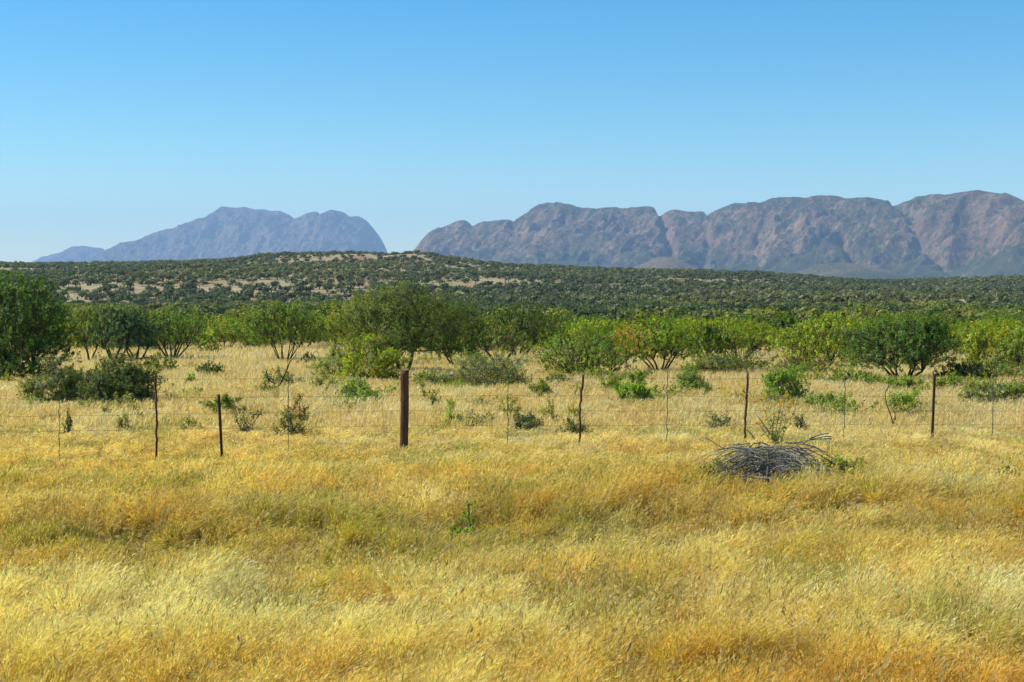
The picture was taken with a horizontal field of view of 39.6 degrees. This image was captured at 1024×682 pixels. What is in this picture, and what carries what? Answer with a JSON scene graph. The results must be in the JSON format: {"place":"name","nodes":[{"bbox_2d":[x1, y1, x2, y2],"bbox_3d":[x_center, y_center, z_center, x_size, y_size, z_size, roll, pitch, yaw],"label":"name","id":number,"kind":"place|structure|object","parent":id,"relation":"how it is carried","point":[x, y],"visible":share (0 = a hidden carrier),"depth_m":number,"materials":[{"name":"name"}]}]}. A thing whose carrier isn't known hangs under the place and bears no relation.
{"place":"outdoors","nodes":[
{"label":"outdoors","id":0,"kind":"place"},
{"bbox_2d":[32,246,104,262],"bbox_3d":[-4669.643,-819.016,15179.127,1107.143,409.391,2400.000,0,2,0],"label":"mountain","id":1,"kind":"structure","parent":0,"point":[78,253],"depth_m":15201.21,"materials":[{"name":"blue stone"}]},
{"bbox_2d":[86,206,387,262],"bbox_3d":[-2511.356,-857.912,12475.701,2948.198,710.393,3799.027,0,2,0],"label":"mountain","id":2,"kind":"structure","parent":0,"point":[223,232],"depth_m":12362.78,"materials":[{"name":"stone"}]},
{"bbox_2d":[0,340,1023,681],"bbox_3d":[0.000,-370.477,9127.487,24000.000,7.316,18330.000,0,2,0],"label":"ground","id":3,"kind":"structure","parent":0,"point":[144,534],"depth_m":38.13,"materials":[{"name":"yellow plant"}]},
{"bbox_2d":[15,354,90,404],"bbox_3d":[-14.278,1.288,44.489,2.413,1.784,2.080,-1,3,-27],"label":"bush","id":4,"kind":"object","parent":3,"relation":"on","point":[68,379],"visible":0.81,"depth_m":44.06,"materials":[{"name":"green plant"}]},
{"bbox_2d":[0,261,106,378],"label":"acacia tree","id":5,"kind":"object","parent":3,"relation":"on","point":[21,302],"visible":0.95,"depth_m":60.38,"materials":[{"name":"green plant"}]},
{"bbox_2d":[61,406,73,432],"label":"bush","id":6,"kind":"object","parent":3,"relation":"on","point":[68,421],"visible":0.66,"depth_m":32.48,"materials":[{"name":"green plant"}]},
{"bbox_2d":[60,304,110,360],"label":"acacia tree","id":7,"kind":"object","parent":3,"relation":"on","point":[79,340],"visible":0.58,"depth_m":91.67,"materials":[{"name":"green plant"}]},
{"bbox_2d":[76,397,116,410],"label":"weed tuft","id":8,"kind":"object","parent":3,"relation":"on","point":[84,404],"visible":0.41,"depth_m":41.35,"materials":[{"name":"green plant"}]},
{"bbox_2d":[72,302,144,358],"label":"acacia tree","id":9,"kind":"object","parent":3,"relation":"on","point":[117,320],"visible":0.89,"depth_m":90.40,"materials":[{"name":"green plant"}]},
{"bbox_2d":[58,351,172,404],"bbox_3d":[-12.370,1.235,44.845,3.522,1.871,3.576,0,2,0],"label":"bush","id":10,"kind":"object","parent":3,"relation":"on","point":[99,390],"visible":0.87,"depth_m":44.29,"materials":[{"name":"green plant"}]},
{"bbox_2d":[115,413,134,429],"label":"bush","id":11,"kind":"object","parent":3,"relation":"on","point":[120,422],"visible":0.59,"depth_m":33.69,"materials":[{"name":"green plant"}]},
{"bbox_2d":[108,308,168,358],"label":"acacia tree","id":12,"kind":"object","parent":3,"relation":"on","point":[149,342],"visible":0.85,"depth_m":90.99,"materials":[{"name":"green plant"}]},
{"bbox_2d":[111,391,165,411],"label":"weed tuft","id":13,"kind":"object","parent":3,"relation":"on","point":[126,398],"visible":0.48,"depth_m":41.47,"materials":[{"name":"green plant"}]},
{"bbox_2d":[136,352,178,370],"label":"bush","id":14,"kind":"object","parent":3,"relation":"on","point":[155,363],"visible":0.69,"depth_m":67.84,"materials":[{"name":"green plant"}]},
{"bbox_2d":[123,306,221,358],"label":"acacia tree","id":15,"kind":"object","parent":3,"relation":"on","point":[174,320],"visible":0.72,"depth_m":94.51,"materials":[{"name":"green plant"}]},
{"bbox_2d":[143,318,216,349],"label":"acacia tree","id":16,"kind":"object","parent":3,"relation":"on","point":[183,344],"visible":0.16,"depth_m":116.34,"materials":[{"name":"green plant"}]},
{"bbox_2d":[179,415,206,429],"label":"bush","id":17,"kind":"object","parent":3,"relation":"on","point":[189,421],"visible":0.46,"depth_m":33.69,"materials":[{"name":"green plant"}]},
{"bbox_2d":[197,338,222,351],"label":"bush","id":18,"kind":"object","parent":3,"relation":"on","point":[209,347],"visible":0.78,"depth_m":111.79,"materials":[{"name":"green plant"}]},
{"bbox_2d":[195,360,225,374],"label":"bush","id":19,"kind":"object","parent":3,"relation":"on","point":[206,365],"visible":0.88,"depth_m":63.41,"materials":[{"name":"green plant"}]},
{"bbox_2d":[217,394,222,458],"bbox_3d":[-5.669,1.879,27.698,0.124,1.682,0.054,0,2,0],"label":"short post","id":20,"kind":"object","parent":3,"relation":"on","point":[220,425],"visible":0.76,"depth_m":27.67,"materials":[{"name":"wood"}]},
{"bbox_2d":[193,312,248,325],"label":"acacia tree","id":21,"kind":"object","parent":3,"relation":"on","point":[207,315],"visible":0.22,"depth_m":153.71,"materials":[{"name":"green plant"}]},
{"bbox_2d":[196,316,248,347],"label":"bush","id":22,"kind":"object","parent":3,"relation":"on","point":[218,329],"visible":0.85,"depth_m":127.95,"materials":[{"name":"green plant"}]},
{"bbox_2d":[198,392,248,415],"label":"bush","id":23,"kind":"object","parent":3,"relation":"on","point":[226,401],"visible":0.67,"depth_m":39.12,"materials":[{"name":"green plant"}]},
{"bbox_2d":[233,399,263,432],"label":"bush","id":24,"kind":"object","parent":3,"relation":"on","point":[245,428],"visible":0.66,"depth_m":33.77,"materials":[{"name":"green plant"}]},
{"bbox_2d":[239,332,280,347],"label":"acacia tree","id":25,"kind":"object","parent":3,"relation":"on","point":[251,342],"visible":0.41,"depth_m":126.81,"materials":[{"name":"green plant"}]},
{"bbox_2d":[261,365,305,387],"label":"bush","id":26,"kind":"object","parent":3,"relation":"on","point":[280,376],"visible":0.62,"depth_m":52.26,"materials":[{"name":"green plant"}]},
{"bbox_2d":[230,299,339,362],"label":"acacia tree","id":27,"kind":"object","parent":3,"relation":"on","point":[268,316],"visible":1,"depth_m":86.57,"materials":[{"name":"green plant"}]},
{"bbox_2d":[272,406,312,434],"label":"bush","id":28,"kind":"object","parent":3,"relation":"on","point":[293,428],"visible":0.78,"depth_m":33.16,"materials":[{"name":"green plant"}]},
{"bbox_2d":[283,392,314,424],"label":"bush","id":29,"kind":"object","parent":3,"relation":"on","point":[300,414],"visible":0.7,"depth_m":35.79,"materials":[{"name":"green plant"}]},
{"bbox_2d":[268,315,332,347],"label":"acacia tree","id":30,"kind":"object","parent":3,"relation":"on","point":[324,336],"visible":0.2,"depth_m":130.40,"materials":[{"name":"green plant"}]},
{"bbox_2d":[306,369,338,389],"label":"bush","id":31,"kind":"object","parent":3,"relation":"on","point":[320,381],"visible":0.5,"depth_m":50.83,"materials":[{"name":"green plant"}]},
{"bbox_2d":[311,297,346,355],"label":"acacia tree","id":32,"kind":"object","parent":3,"relation":"on","point":[324,311],"visible":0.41,"depth_m":101.33,"materials":[{"name":"green plant"}]},
{"bbox_2d":[310,339,357,377],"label":"bush","id":33,"kind":"object","parent":3,"relation":"on","point":[328,364],"visible":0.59,"depth_m":58.61,"materials":[{"name":"green plant"}]},
{"bbox_2d":[334,376,382,403],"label":"bush","id":34,"kind":"object","parent":3,"relation":"on","point":[360,391],"visible":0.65,"depth_m":44.22,"materials":[{"name":"green plant"}]},
{"bbox_2d":[316,286,419,363],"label":"acacia tree","id":35,"kind":"object","parent":3,"relation":"on","point":[327,322],"visible":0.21,"depth_m":79.24,"materials":[{"name":"green plant"}]},
{"bbox_2d":[328,332,419,381],"bbox_3d":[-5.685,0.763,56.085,3.458,2.248,3.197,1,3,31],"label":"bush","id":36,"kind":"object","parent":3,"relation":"on","point":[384,357],"visible":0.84,"depth_m":55.87,"materials":[{"name":"green plant"}]},
{"bbox_2d":[312,277,492,370],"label":"acacia tree","id":37,"kind":"object","parent":3,"relation":"on","point":[413,339],"visible":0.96,"depth_m":66.12,"materials":[{"name":"green plant"}]},
{"bbox_2d":[417,388,441,408],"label":"bush","id":38,"kind":"object","parent":3,"relation":"on","point":[432,396],"visible":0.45,"depth_m":42.33,"materials":[{"name":"green plant"}]},
{"bbox_2d":[409,370,468,386],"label":"bush","id":39,"kind":"object","parent":3,"relation":"on","point":[426,374],"visible":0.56,"depth_m":53.68,"materials":[{"name":"green plant"}]},
{"bbox_2d":[433,397,462,426],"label":"bush","id":40,"kind":"object","parent":3,"relation":"on","point":[448,416],"visible":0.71,"depth_m":35.93,"materials":[{"name":"green plant"}]},
{"bbox_2d":[421,298,498,364],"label":"acacia tree","id":41,"kind":"object","parent":3,"relation":"on","point":[478,327],"visible":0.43,"depth_m":77.37,"materials":[{"name":"green plant"}]},
{"bbox_2d":[455,413,486,428],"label":"bush","id":42,"kind":"object","parent":3,"relation":"on","point":[462,419],"visible":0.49,"depth_m":35.66,"materials":[{"name":"green plant"}]},
{"bbox_2d":[447,500,495,543],"bbox_3d":[-0.612,2.519,18.975,0.538,0.827,0.722,-2,3,-39],"label":"bush","id":43,"kind":"object","parent":3,"relation":"on","point":[469,523],"visible":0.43,"depth_m":18.96,"materials":[{"name":"green plant"}]},
{"bbox_2d":[430,344,538,386],"bbox_3d":[-1.026,1.077,51.770,3.770,1.934,3.445,1,3,31],"label":"bush","id":44,"kind":"object","parent":3,"relation":"on","point":[479,368],"visible":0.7,"depth_m":51.64,"materials":[{"name":"green plant"}]},
{"bbox_2d":[474,321,532,360],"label":"acacia tree","id":45,"kind":"object","parent":3,"relation":"on","point":[509,346],"visible":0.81,"depth_m":81.18,"materials":[{"name":"green plant"}]},
{"bbox_2d":[494,392,521,416],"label":"bush","id":46,"kind":"object","parent":3,"relation":"on","point":[510,410],"visible":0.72,"depth_m":38.92,"materials":[{"name":"green plant"}]},
{"bbox_2d":[0,337,1023,432],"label":"short grass","id":47,"kind":"structure","parent":3,"relation":"on","point":[238,374],"depth_m":43.32,"materials":[{"name":"beige plant"}]},
{"bbox_2d":[0,370,1023,460],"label":"wire fence","id":48,"kind":"object","parent":3,"relation":"on","point":[404,413],"visible":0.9,"depth_m":28.91,"materials":[{"name":"metal"}]},
{"bbox_2d":[2,297,1023,323],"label":"bush belt","id":49,"kind":"object","parent":3,"relation":"on","point":[979,308],"visible":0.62,"depth_m":269.79,"materials":[{"name":"green plant"}]},
{"bbox_2d":[464,302,573,356],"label":"acacia tree","id":50,"kind":"object","parent":3,"relation":"on","point":[520,323],"visible":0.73,"depth_m":101.35,"materials":[{"name":"green plant"}]},
{"bbox_2d":[511,408,543,432],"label":"bush","id":51,"kind":"object","parent":3,"relation":"on","point":[530,419],"visible":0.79,"depth_m":33.78,"materials":[{"name":"green plant"}]},
{"bbox_2d":[525,377,553,401],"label":"bush","id":52,"kind":"object","parent":3,"relation":"on","point":[546,388],"visible":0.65,"depth_m":45.31,"materials":[{"name":"green plant"}]},
{"bbox_2d":[534,396,557,422],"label":"bush","id":53,"kind":"object","parent":3,"relation":"on","point":[550,411],"visible":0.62,"depth_m":37.62,"materials":[{"name":"green plant"}]},
{"bbox_2d":[534,312,574,347],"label":"acacia tree","id":54,"kind":"object","parent":3,"relation":"on","point":[556,330],"visible":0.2,"depth_m":120.19,"materials":[{"name":"green plant"}]},
{"bbox_2d":[545,371,572,386],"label":"bush","id":55,"kind":"object","parent":3,"relation":"on","point":[558,375],"visible":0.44,"depth_m":51.48,"materials":[{"name":"green plant"}]},
{"bbox_2d":[554,415,590,435],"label":"bush","id":56,"kind":"object","parent":3,"relation":"on","point":[572,427],"visible":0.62,"depth_m":32.97,"materials":[{"name":"green plant"}]},
{"bbox_2d":[516,323,648,376],"bbox_3d":[3.294,0.519,62.083,5.414,2.608,6.045,1,3,28],"label":"acacia tree","id":57,"kind":"object","parent":3,"relation":"on","point":[593,350],"visible":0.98,"depth_m":61.30,"materials":[{"name":"green plant"}]},
{"bbox_2d":[547,317,623,343],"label":"acacia tree","id":58,"kind":"object","parent":3,"relation":"on","point":[578,322],"visible":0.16,"depth_m":120.09,"materials":[{"name":"green plant"}]},
{"bbox_2d":[567,317,635,347],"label":"acacia tree","id":59,"kind":"object","parent":3,"relation":"on","point":[605,325],"visible":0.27,"depth_m":117.12,"materials":[{"name":"green plant"}]},
{"bbox_2d":[589,366,630,390],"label":"bush","id":60,"kind":"object","parent":3,"relation":"on","point":[611,380],"visible":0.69,"depth_m":48.74,"materials":[{"name":"green plant"}]},
{"bbox_2d":[608,366,654,403],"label":"bush","id":61,"kind":"object","parent":3,"relation":"on","point":[626,388],"visible":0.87,"depth_m":43.09,"materials":[{"name":"green plant"}]},
{"bbox_2d":[643,377,675,398],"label":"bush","id":62,"kind":"object","parent":3,"relation":"on","point":[660,391],"visible":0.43,"depth_m":44.31,"materials":[{"name":"green plant"}]},
{"bbox_2d":[603,310,719,370],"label":"acacia tree","id":63,"kind":"object","parent":3,"relation":"on","point":[660,338],"visible":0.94,"depth_m":69.58,"materials":[{"name":"green plant"}]},
{"bbox_2d":[669,361,721,395],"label":"bush","id":64,"kind":"object","parent":3,"relation":"on","point":[689,377],"visible":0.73,"depth_m":48.16,"materials":[{"name":"green plant"}]},
{"bbox_2d":[687,320,730,358],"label":"acacia tree","id":65,"kind":"object","parent":3,"relation":"on","point":[710,331],"visible":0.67,"depth_m":85.81,"materials":[{"name":"green plant"}]},
{"bbox_2d":[699,453,735,491],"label":"bush","id":66,"kind":"object","parent":3,"relation":"on","point":[710,466],"visible":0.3,"depth_m":23.44,"materials":[{"name":"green plant"}]},
{"bbox_2d":[705,411,735,428],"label":"bush","id":67,"kind":"object","parent":3,"relation":"on","point":[719,419],"visible":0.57,"depth_m":34.31,"materials":[{"name":"green plant"}]},
{"bbox_2d":[675,351,778,374],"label":"bush","id":68,"kind":"object","parent":3,"relation":"on","point":[721,363],"visible":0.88,"depth_m":66.10,"materials":[{"name":"green plant"}]},
{"bbox_2d":[687,316,766,353],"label":"acacia tree","id":69,"kind":"object","parent":3,"relation":"on","point":[711,321],"visible":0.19,"depth_m":101.73,"materials":[{"name":"green plant"}]},
{"bbox_2d":[688,317,791,360],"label":"acacia tree","id":70,"kind":"object","parent":3,"relation":"on","point":[751,331],"visible":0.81,"depth_m":86.97,"materials":[{"name":"green plant"}]},
{"bbox_2d":[725,311,774,323],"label":"acacia tree","id":71,"kind":"object","parent":3,"relation":"on","point":[759,316],"visible":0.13,"depth_m":139.58,"materials":[{"name":"green plant"}]},
{"bbox_2d":[743,390,790,404],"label":"weed tuft","id":72,"kind":"object","parent":3,"relation":"on","point":[777,398],"visible":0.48,"depth_m":42.65,"materials":[{"name":"green plant"}]},
{"bbox_2d":[687,417,847,498],"bbox_3d":[4.148,2.097,23.273,2.898,1.716,2.319,0,2,0],"label":"brush pile","id":73,"kind":"object","parent":3,"relation":"on","point":[757,455],"visible":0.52,"depth_m":23.10,"materials":[{"name":"grey wood"}]},
{"bbox_2d":[755,394,794,444],"bbox_3d":[5.332,1.696,28.901,0.877,1.265,0.494,0,2,0],"label":"flowering weed","id":74,"kind":"object","parent":3,"relation":"on","point":[774,435],"visible":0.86,"depth_m":28.93,"materials":[{"name":"green plant"}]},
{"bbox_2d":[751,311,812,331],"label":"acacia tree","id":75,"kind":"object","parent":3,"relation":"on","point":[782,322],"visible":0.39,"depth_m":135.00,"materials":[{"name":"green plant"}]},
{"bbox_2d":[755,362,813,402],"bbox_3d":[8.491,1.390,44.000,1.974,1.454,2.071,0,2,0],"label":"bush","id":76,"kind":"object","parent":3,"relation":"on","point":[781,378],"visible":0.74,"depth_m":43.66,"materials":[{"name":"green plant"}]},
{"bbox_2d":[767,354,837,373],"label":"bush","id":77,"kind":"object","parent":3,"relation":"on","point":[803,359],"visible":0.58,"depth_m":63.29,"materials":[{"name":"green plant"}]},
{"bbox_2d":[796,390,850,410],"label":"bush","id":78,"kind":"object","parent":3,"relation":"on","point":[838,400],"visible":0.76,"depth_m":41.47,"materials":[{"name":"green plant"}]},
{"bbox_2d":[765,311,890,364],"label":"acacia tree","id":79,"kind":"object","parent":3,"relation":"on","point":[830,345],"visible":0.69,"depth_m":79.08,"materials":[{"name":"green plant"}]},
{"bbox_2d":[790,315,883,352],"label":"acacia tree","id":80,"kind":"object","parent":3,"relation":"on","point":[825,317],"visible":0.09,"depth_m":101.32,"materials":[{"name":"green plant"}]},
{"bbox_2d":[800,451,881,486],"bbox_3d":[5.450,2.204,23.403,1.307,0.828,1.353,-2,3,-33],"label":"bush","id":81,"kind":"object","parent":3,"relation":"on","point":[846,463],"visible":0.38,"depth_m":23.39,"materials":[{"name":"green plant"}]},
{"bbox_2d":[829,353,859,369],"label":"bush","id":82,"kind":"object","parent":3,"relation":"on","point":[840,364],"visible":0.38,"depth_m":69.31,"materials":[{"name":"green plant"}]},
{"bbox_2d":[827,391,878,419],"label":"weed tuft","id":83,"kind":"object","parent":3,"relation":"on","point":[853,404],"visible":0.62,"depth_m":38.49,"materials":[{"name":"green plant"}]},
{"bbox_2d":[817,368,896,386],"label":"bush","id":84,"kind":"object","parent":3,"relation":"on","point":[853,376],"visible":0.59,"depth_m":52.74,"materials":[{"name":"green plant"}]},
{"bbox_2d":[880,388,922,414],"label":"bush","id":85,"kind":"object","parent":3,"relation":"on","point":[906,398],"visible":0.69,"depth_m":40.36,"materials":[{"name":"green plant"}]},
{"bbox_2d":[883,372,924,391],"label":"bush","id":86,"kind":"object","parent":3,"relation":"on","point":[910,382],"visible":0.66,"depth_m":50.05,"materials":[{"name":"green plant"}]},
{"bbox_2d":[818,305,993,377],"bbox_3d":[16.020,0.175,58.632,6.531,3.400,4.993,0,2,-9],"label":"acacia tree","id":87,"kind":"object","parent":3,"relation":"on","point":[912,344],"visible":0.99,"depth_m":58.12,"materials":[{"name":"green plant"}]},
{"bbox_2d":[894,402,931,416],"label":"weed tuft","id":88,"kind":"object","parent":3,"relation":"on","point":[904,408],"visible":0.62,"depth_m":38.60,"materials":[{"name":"green plant"}]},
{"bbox_2d":[930,371,965,390],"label":"bush","id":89,"kind":"object","parent":3,"relation":"on","point":[941,381],"visible":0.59,"depth_m":50.75,"materials":[{"name":"green plant"}]},
{"bbox_2d":[932,358,1002,379],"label":"bush","id":90,"kind":"object","parent":3,"relation":"on","point":[973,369],"visible":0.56,"depth_m":57.74,"materials":[{"name":"green plant"}]},
{"bbox_2d":[947,319,1015,351],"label":"acacia tree","id":91,"kind":"object","parent":3,"relation":"on","point":[961,331],"visible":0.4,"depth_m":99.53,"materials":[{"name":"green plant"}]},
{"bbox_2d":[956,378,1014,407],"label":"bush","id":92,"kind":"object","parent":3,"relation":"on","point":[975,392],"visible":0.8,"depth_m":43.01,"materials":[{"name":"green plant"}]},
{"bbox_2d":[960,323,1020,366],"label":"acacia tree","id":93,"kind":"object","parent":3,"relation":"on","point":[975,345],"visible":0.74,"depth_m":70.69,"materials":[{"name":"green plant"}]},
{"bbox_2d":[960,355,1023,378],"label":"bush","id":94,"kind":"object","parent":3,"relation":"on","point":[1004,368],"visible":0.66,"depth_m":60.35,"materials":[{"name":"green plant"}]},
{"bbox_2d":[964,316,1020,331],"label":"acacia tree","id":95,"kind":"object","parent":3,"relation":"on","point":[1008,321],"visible":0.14,"depth_m":126.00,"materials":[{"name":"green plant"}]},
{"bbox_2d":[984,311,1022,323],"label":"acacia tree","id":96,"kind":"object","parent":3,"relation":"on","point":[999,315],"visible":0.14,"depth_m":158.32,"materials":[{"name":"green plant"}]},
{"bbox_2d":[987,328,1023,370],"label":"acacia tree","id":97,"kind":"object","parent":3,"relation":"on","point":[1014,352],"visible":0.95,"depth_m":68.34,"materials":[{"name":"green plant"}]},
{"bbox_2d":[992,456,1023,483],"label":"bush","id":98,"kind":"object","parent":3,"relation":"on","point":[1006,467],"visible":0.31,"depth_m":22.97,"materials":[{"name":"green plant"}]},
{"bbox_2d":[995,319,1023,343],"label":"acacia tree","id":99,"kind":"object","parent":3,"relation":"on","point":[1020,328],"visible":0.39,"depth_m":111.23,"materials":[{"name":"green plant"}]},
{"bbox_2d":[1001,380,1023,404],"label":"bush","id":100,"kind":"object","parent":3,"relation":"on","point":[1017,390],"visible":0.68,"depth_m":43.06,"materials":[{"name":"green plant"}]},
{"bbox_2d":[0,254,1023,303],"bbox_3d":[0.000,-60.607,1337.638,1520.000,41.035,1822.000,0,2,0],"label":"hill","id":101,"kind":"structure","parent":0,"point":[138,289],"depth_m":678.76,"materials":[{"name":"soil"}]},
{"bbox_2d":[0,249,1023,303],"bbox_3d":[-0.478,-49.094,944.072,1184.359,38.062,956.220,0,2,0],"label":"hill bush","id":102,"kind":"object","parent":101,"relation":"on","point":[991,288],"visible":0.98,"depth_m":700.54,"materials":[{"name":"green plant"}]},
{"bbox_2d":[0,0,1023,262],"label":"sky","id":103,"kind":"structure","parent":0,"point":[121,120],"materials":[{"name":"blue"}]},
{"bbox_2d":[634,256,697,269],"bbox_3d":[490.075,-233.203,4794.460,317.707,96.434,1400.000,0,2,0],"label":"foothill","id":104,"kind":"structure","parent":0,"point":[666,262],"depth_m":4511.67,"materials":[{"name":"stone"}]},
{"bbox_2d":[413,190,1023,277],"bbox_3d":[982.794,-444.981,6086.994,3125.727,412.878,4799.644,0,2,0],"label":"mountain","id":105,"kind":"structure","parent":0,"point":[972,233],"depth_m":5934.61,"materials":[{"name":"red stone"}]},
{"bbox_2d":[793,262,911,279],"bbox_3d":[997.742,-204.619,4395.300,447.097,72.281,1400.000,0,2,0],"label":"foothill","id":106,"kind":"structure","parent":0,"point":[843,270],"depth_m":4063.41,"materials":[{"name":"stone"}]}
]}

